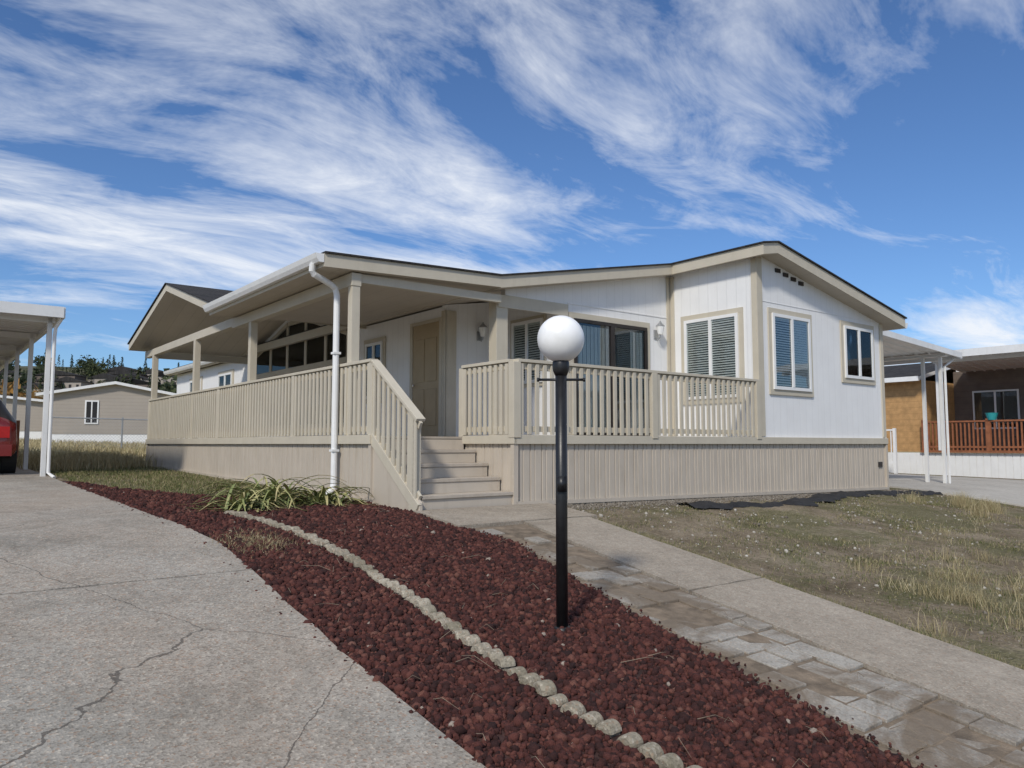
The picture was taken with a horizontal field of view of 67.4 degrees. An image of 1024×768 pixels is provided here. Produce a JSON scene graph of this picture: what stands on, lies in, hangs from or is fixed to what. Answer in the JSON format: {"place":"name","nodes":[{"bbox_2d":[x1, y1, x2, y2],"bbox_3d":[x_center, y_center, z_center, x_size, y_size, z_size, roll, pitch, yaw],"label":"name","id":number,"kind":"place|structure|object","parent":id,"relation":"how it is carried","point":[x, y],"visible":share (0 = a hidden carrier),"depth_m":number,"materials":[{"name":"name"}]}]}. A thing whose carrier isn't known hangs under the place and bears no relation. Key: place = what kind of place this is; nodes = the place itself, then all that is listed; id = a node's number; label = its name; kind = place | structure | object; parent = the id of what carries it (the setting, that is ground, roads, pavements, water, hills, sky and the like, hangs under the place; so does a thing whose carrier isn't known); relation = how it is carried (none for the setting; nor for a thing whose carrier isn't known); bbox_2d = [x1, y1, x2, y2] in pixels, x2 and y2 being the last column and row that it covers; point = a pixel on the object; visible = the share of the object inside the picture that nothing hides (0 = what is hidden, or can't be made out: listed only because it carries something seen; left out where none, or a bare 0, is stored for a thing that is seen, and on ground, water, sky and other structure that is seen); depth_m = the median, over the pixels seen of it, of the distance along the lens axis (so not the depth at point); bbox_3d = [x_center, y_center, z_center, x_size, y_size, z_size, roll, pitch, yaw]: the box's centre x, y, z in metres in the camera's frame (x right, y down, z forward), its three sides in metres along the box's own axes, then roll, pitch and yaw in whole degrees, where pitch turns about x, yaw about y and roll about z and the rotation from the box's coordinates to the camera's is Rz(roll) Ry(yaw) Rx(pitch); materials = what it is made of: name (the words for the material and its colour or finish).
{"place":"outdoors","nodes":[
{"label":"outdoors","id":0,"kind":"place"},
{"bbox_2d":[19,437,145,460],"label":"dry grass","id":1,"kind":"structure","parent":0,"point":[138,446],"depth_m":30.91,"materials":[{"name":"beige plant"}]},
{"bbox_2d":[0,366,166,389],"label":"hill","id":2,"kind":"structure","parent":0,"point":[26,368],"depth_m":323.86,"materials":[{"name":"green plant"}]},
{"bbox_2d":[0,366,179,395],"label":"distant houses","id":3,"kind":"structure","parent":2,"relation":"on","point":[69,380],"depth_m":299.56,"materials":[{"name":"beige"}]},
{"bbox_2d":[0,349,179,398],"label":"distant trees","id":4,"kind":"object","parent":2,"relation":"on","point":[89,366],"visible":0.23,"depth_m":302.06,"materials":[{"name":"green plant"}]},
{"bbox_2d":[48,384,170,433],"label":"walls","id":5,"kind":"structure","parent":0,"point":[119,401],"depth_m":44.36,"materials":[{"name":"beige"}]},
{"bbox_2d":[84,400,98,423],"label":"windows","id":6,"kind":"structure","parent":5,"relation":"attached to","point":[91,408],"depth_m":44.04,"materials":[{"name":"white paint"}]},
{"bbox_2d":[36,381,176,396],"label":"roof","id":7,"kind":"structure","parent":5,"relation":"on","point":[40,394],"depth_m":44.11,"materials":[{"name":"metal"}]},
{"bbox_2d":[28,464,316,496],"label":"lawn grass","id":8,"kind":"structure","parent":0,"point":[135,471],"depth_m":13.18,"materials":[{"name":"green plant"}]},
{"bbox_2d":[0,466,485,767],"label":"driveway","id":9,"kind":"structure","parent":0,"point":[134,638],"depth_m":3.94,"materials":[{"name":"concrete"}]},
{"bbox_2d":[0,400,16,472],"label":"parked car","id":10,"kind":"object","parent":9,"relation":"on","point":[8,445],"visible":0.98,"depth_m":13.69,"materials":[{"name":"red paint"}]},
{"bbox_2d":[16,420,19,457],"bbox_3d":[-12.691,1.388,18.336,1.460,1.040,1.070,3,-6,-38],"label":"wooden storage box","id":11,"kind":"object","parent":9,"relation":"on","point":[18,426],"visible":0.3,"depth_m":18.36,"materials":[{"name":"red wood"}]},
{"bbox_2d":[0,301,65,478],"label":"carport","id":12,"kind":"object","parent":9,"relation":"on","point":[24,327],"visible":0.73,"depth_m":13.60,"materials":[{"name":"white metal"}]},
{"bbox_2d":[385,436,461,439],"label":"deck floor","id":13,"kind":"structure","parent":0,"point":[441,437],"depth_m":10.17,"materials":[{"name":"beige wood"}]},
{"bbox_2d":[145,272,500,435],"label":"porch posts","id":14,"kind":"object","parent":13,"relation":"on","point":[351,283],"visible":0.87,"depth_m":11.85,"materials":[{"name":"beige wood"}]},
{"bbox_2d":[147,358,761,510],"bbox_3d":[-2.352,1.091,15.630,6.598,1.880,12.624,3,-6,-38],"label":"railing","id":15,"kind":"object","parent":13,"relation":"on","point":[218,412],"visible":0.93,"depth_m":10.80,"materials":[{"name":"beige wood"}]},
{"bbox_2d":[0,0,1023,370],"label":"sky","id":16,"kind":"structure","parent":0,"point":[145,145],"materials":[{"name":"blue"}]},
{"bbox_2d":[19,441,1023,667],"bbox_3d":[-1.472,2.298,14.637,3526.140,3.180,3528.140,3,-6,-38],"label":"ground","id":17,"kind":"structure","parent":0,"point":[1012,648],"depth_m":8.47,"materials":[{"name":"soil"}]},
{"bbox_2d":[19,431,41,439],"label":"skirting","id":18,"kind":"object","parent":17,"relation":"on","point":[36,434],"depth_m":51.07,"materials":[{"name":"white paint"}]},
{"bbox_2d":[0,398,42,430],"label":"walls","id":19,"kind":"structure","parent":18,"relation":"on","point":[36,414],"depth_m":51.05,"materials":[{"name":"beige"}]},
{"bbox_2d":[0,395,42,401],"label":"roof","id":20,"kind":"structure","parent":19,"relation":"on","point":[23,398],"depth_m":50.70,"materials":[{"name":"white metal"}]},
{"bbox_2d":[16,447,160,471],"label":"dry grass","id":21,"kind":"structure","parent":17,"relation":"on","point":[104,461],"depth_m":16.84,"materials":[{"name":"beige plant"}]},
{"bbox_2d":[47,416,147,448],"bbox_3d":[-12.013,2.232,31.916,12.560,1.598,0.053,2,-5,-29],"label":"chain link fence","id":22,"kind":"object","parent":17,"relation":"on","point":[121,429],"visible":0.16,"depth_m":29.88,"materials":[{"name":"grey metal"}]},
{"bbox_2d":[52,434,146,443],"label":"skirting","id":23,"kind":"object","parent":17,"relation":"on","point":[55,437],"visible":0.14,"depth_m":44.17,"materials":[{"name":"white paint"}]},
{"bbox_2d":[371,434,512,510],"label":"stairs","id":24,"kind":"structure","parent":17,"relation":"on","point":[445,463],"depth_m":9.37,"materials":[{"name":"paint"}]},
{"bbox_2d":[224,510,701,767],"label":"garden edging","id":25,"kind":"object","parent":17,"relation":"on","point":[611,727],"visible":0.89,"depth_m":4.25,"materials":[{"name":"stone"}]},
{"bbox_2d":[62,481,936,767],"bbox_3d":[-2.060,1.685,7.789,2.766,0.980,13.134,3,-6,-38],"label":"lava rock bed","id":26,"kind":"object","parent":17,"relation":"on","point":[711,679],"visible":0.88,"depth_m":4.51,"materials":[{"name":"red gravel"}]},
{"bbox_2d":[187,483,296,511],"bbox_3d":[-2.974,1.251,8.471,1.109,0.290,1.179,-2,-5,28],"label":"strap leaf plant","id":27,"kind":"object","parent":26,"relation":"on","point":[244,499],"visible":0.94,"depth_m":8.38,"materials":[{"name":"green plant"}]},
{"bbox_2d":[192,526,318,558],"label":"dry grass","id":28,"kind":"structure","parent":26,"relation":"on","point":[252,540],"depth_m":6.60,"materials":[{"name":"beige plant"}]},
{"bbox_2d":[176,474,347,510],"bbox_3d":[-2.826,1.246,9.072,1.657,0.381,1.844,-1,-5,16],"label":"strap leaf plant","id":29,"kind":"object","parent":26,"relation":"on","point":[276,490],"visible":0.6,"depth_m":8.92,"materials":[{"name":"green plant"}]},
{"bbox_2d":[270,479,378,506],"bbox_3d":[-2.280,1.294,9.224,1.360,0.316,1.331,3,-6,-38],"label":"strap leaf plant","id":30,"kind":"object","parent":26,"relation":"on","point":[332,499],"visible":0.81,"depth_m":9.10,"materials":[{"name":"green plant"}]},
{"bbox_2d":[537,315,584,631],"bbox_3d":[0.325,0.598,5.049,0.320,2.114,0.314,0,-4,0],"label":"globe lamp post","id":31,"kind":"object","parent":26,"relation":"on","point":[560,339],"visible":0.99,"depth_m":5.00,"materials":[{"name":"black metal"}]},
{"bbox_2d":[172,502,951,767],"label":"dead twigs","id":32,"kind":"object","parent":26,"relation":"on","point":[529,668],"visible":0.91,"depth_m":4.52,"materials":[{"name":"brown wood"}]},
{"bbox_2d":[146,444,888,504],"bbox_3d":[-3.106,2.058,20.036,10.900,1.020,20.535,3,-6,-38],"label":"skirting","id":33,"kind":"object","parent":17,"relation":"on","point":[596,473],"visible":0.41,"depth_m":11.61,"materials":[{"name":"beige wood"}]},
{"bbox_2d":[177,257,882,482],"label":"walls","id":34,"kind":"structure","parent":17,"relation":"on","point":[835,406],"depth_m":13.89,"materials":[{"name":"white"}]},
{"bbox_2d":[409,317,441,435],"bbox_3d":[-1.548,-0.098,13.632,0.078,2.080,1.080,3,-6,-38],"label":"front door","id":35,"kind":"structure","parent":34,"relation":"attached to","point":[425,386],"depth_m":13.58,"materials":[{"name":"paint"}]},
{"bbox_2d":[477,322,487,341],"bbox_3d":[-0.524,-0.920,13.590,0.170,0.348,0.203,3,-6,-38],"label":"wall lantern entry","id":36,"kind":"object","parent":34,"relation":"attached to","point":[481,333],"depth_m":13.55,"materials":[{"name":"glass"}]},
{"bbox_2d":[145,257,887,443],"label":"trim boards","id":37,"kind":"object","parent":34,"relation":"attached to","point":[498,331],"depth_m":12.88,"materials":[{"name":"white wood"}]},
{"bbox_2d":[127,241,906,375],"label":"roof","id":38,"kind":"structure","parent":34,"relation":"on","point":[174,312],"depth_m":13.50,"materials":[{"name":"wood"}]},
{"bbox_2d":[163,252,907,493],"bbox_3d":[-3.137,0.680,20.139,11.925,3.216,21.104,3,-6,-38],"label":"gutter downspout","id":39,"kind":"object","parent":38,"relation":"attached to","point":[311,262],"visible":0.71,"depth_m":10.30,"materials":[{"name":"white paint"}]},
{"bbox_2d":[189,307,875,435],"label":"windows","id":40,"kind":"structure","parent":34,"relation":"attached to","point":[712,343],"depth_m":13.65,"materials":[{"name":"glass"}]},
{"bbox_2d":[654,321,664,339],"bbox_3d":[2.703,-0.983,14.062,0.170,0.348,0.203,3,-6,-38],"label":"wall lantern","id":41,"kind":"object","parent":34,"relation":"attached to","point":[660,328],"depth_m":14.02,"materials":[{"name":"glass"}]},
{"bbox_2d":[775,268,803,285],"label":"gable vents","id":42,"kind":"object","parent":34,"relation":"attached to","point":[793,279],"visible":1,"depth_m":13.55,"materials":[{"name":"brown metal"}]},
{"bbox_2d":[414,503,1023,730],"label":"walkway","id":43,"kind":"structure","parent":17,"relation":"on","point":[989,688],"depth_m":5.62,"materials":[{"name":"concrete"}]},
{"bbox_2d":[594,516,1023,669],"bbox_3d":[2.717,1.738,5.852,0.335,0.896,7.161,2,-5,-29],"label":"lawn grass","id":44,"kind":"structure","parent":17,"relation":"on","point":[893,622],"depth_m":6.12,"materials":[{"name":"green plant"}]},
{"bbox_2d":[676,490,942,508],"bbox_3d":[5.357,1.917,12.978,7.499,0.193,0.907,4,-6,-41],"label":"landscape fabric","id":45,"kind":"object","parent":17,"relation":"on","point":[819,497],"visible":0.98,"depth_m":12.08,"materials":[{"name":"black fabric"}]},
{"bbox_2d":[886,428,897,473],"bbox_3d":[11.066,2.303,25.608,0.090,1.600,3.480,3,-6,-38],"label":"white fence","id":46,"kind":"object","parent":17,"relation":"on","point":[895,461],"visible":0.08,"depth_m":24.27,"materials":[{"name":"paint"}]},
{"bbox_2d":[883,331,961,482],"bbox_3d":[6.434,0.893,20.503,4.634,3.515,8.690,3,-6,-38],"label":"carport awning","id":47,"kind":"object","parent":17,"relation":"on","point":[900,349],"visible":0.24,"depth_m":18.31,"materials":[{"name":"white metal"}]},
{"bbox_2d":[839,542,1023,640],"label":"dry grass","id":48,"kind":"structure","parent":17,"relation":"on","point":[937,589],"depth_m":6.73,"materials":[{"name":"beige plant"}]},
{"bbox_2d":[842,517,1023,594],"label":"dry grass","id":49,"kind":"structure","parent":17,"relation":"on","point":[944,531],"depth_m":9.40,"materials":[{"name":"beige plant"}]},
{"bbox_2d":[897,488,1008,517],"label":"dry grass","id":50,"kind":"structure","parent":17,"relation":"on","point":[981,507],"depth_m":13.12,"materials":[{"name":"beige plant"}]},
{"bbox_2d":[888,452,1023,478],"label":"skirting","id":51,"kind":"object","parent":17,"relation":"on","point":[1001,465],"visible":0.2,"depth_m":23.86,"materials":[{"name":"white paint"}]},
{"bbox_2d":[885,368,1023,451],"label":"walls","id":52,"kind":"structure","parent":51,"relation":"on","point":[904,410],"depth_m":25.77,"materials":[{"name":"orange wood"}]},
{"bbox_2d":[884,362,958,382],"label":"roof","id":53,"kind":"structure","parent":52,"relation":"on","point":[903,373],"depth_m":26.88,"materials":[{"name":"metal"}]},
{"bbox_2d":[920,418,1023,452],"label":"deck railing","id":54,"kind":"object","parent":52,"relation":"attached to","point":[989,447],"visible":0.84,"depth_m":23.60,"materials":[{"name":"red wood"}]},
{"bbox_2d":[985,413,997,419],"bbox_3d":[14.620,0.987,23.405,0.351,0.220,0.360,3,-6,-38],"label":"flower pot","id":55,"kind":"object","parent":54,"relation":"on","point":[991,416],"visible":1,"depth_m":23.30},
{"bbox_2d":[1012,421,1023,449],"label":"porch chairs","id":56,"kind":"object","parent":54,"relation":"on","point":[1019,426],"visible":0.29,"depth_m":24.23,"materials":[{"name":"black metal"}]},
{"bbox_2d":[932,344,1023,449],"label":"porch roof","id":57,"kind":"structure","parent":52,"relation":"attached to","point":[1004,357],"depth_m":24.29,"materials":[{"name":"white metal"}]},
{"bbox_2d":[972,389,1019,428],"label":"windows","id":58,"kind":"structure","parent":52,"relation":"attached to","point":[1004,404],"depth_m":25.57,"materials":[{"name":"glass"}]},
{"bbox_2d":[567,489,909,511],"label":"gravel","id":59,"kind":"structure","parent":0,"point":[682,501],"depth_m":11.14,"materials":[{"name":"gravel"}]},
{"bbox_2d":[472,524,1023,767],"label":"paver path","id":60,"kind":"structure","parent":0,"point":[878,706],"depth_m":4.49,"materials":[{"name":"stone"}]},
{"bbox_2d":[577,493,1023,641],"bbox_3d":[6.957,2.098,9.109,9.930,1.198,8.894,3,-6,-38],"label":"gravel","id":61,"kind":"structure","parent":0,"point":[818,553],"depth_m":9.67,"materials":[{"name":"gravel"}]},
{"bbox_2d":[889,473,1023,506],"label":"driveway","id":62,"kind":"structure","parent":0,"point":[1012,491],"depth_m":17.25,"materials":[{"name":"concrete"}]}
]}

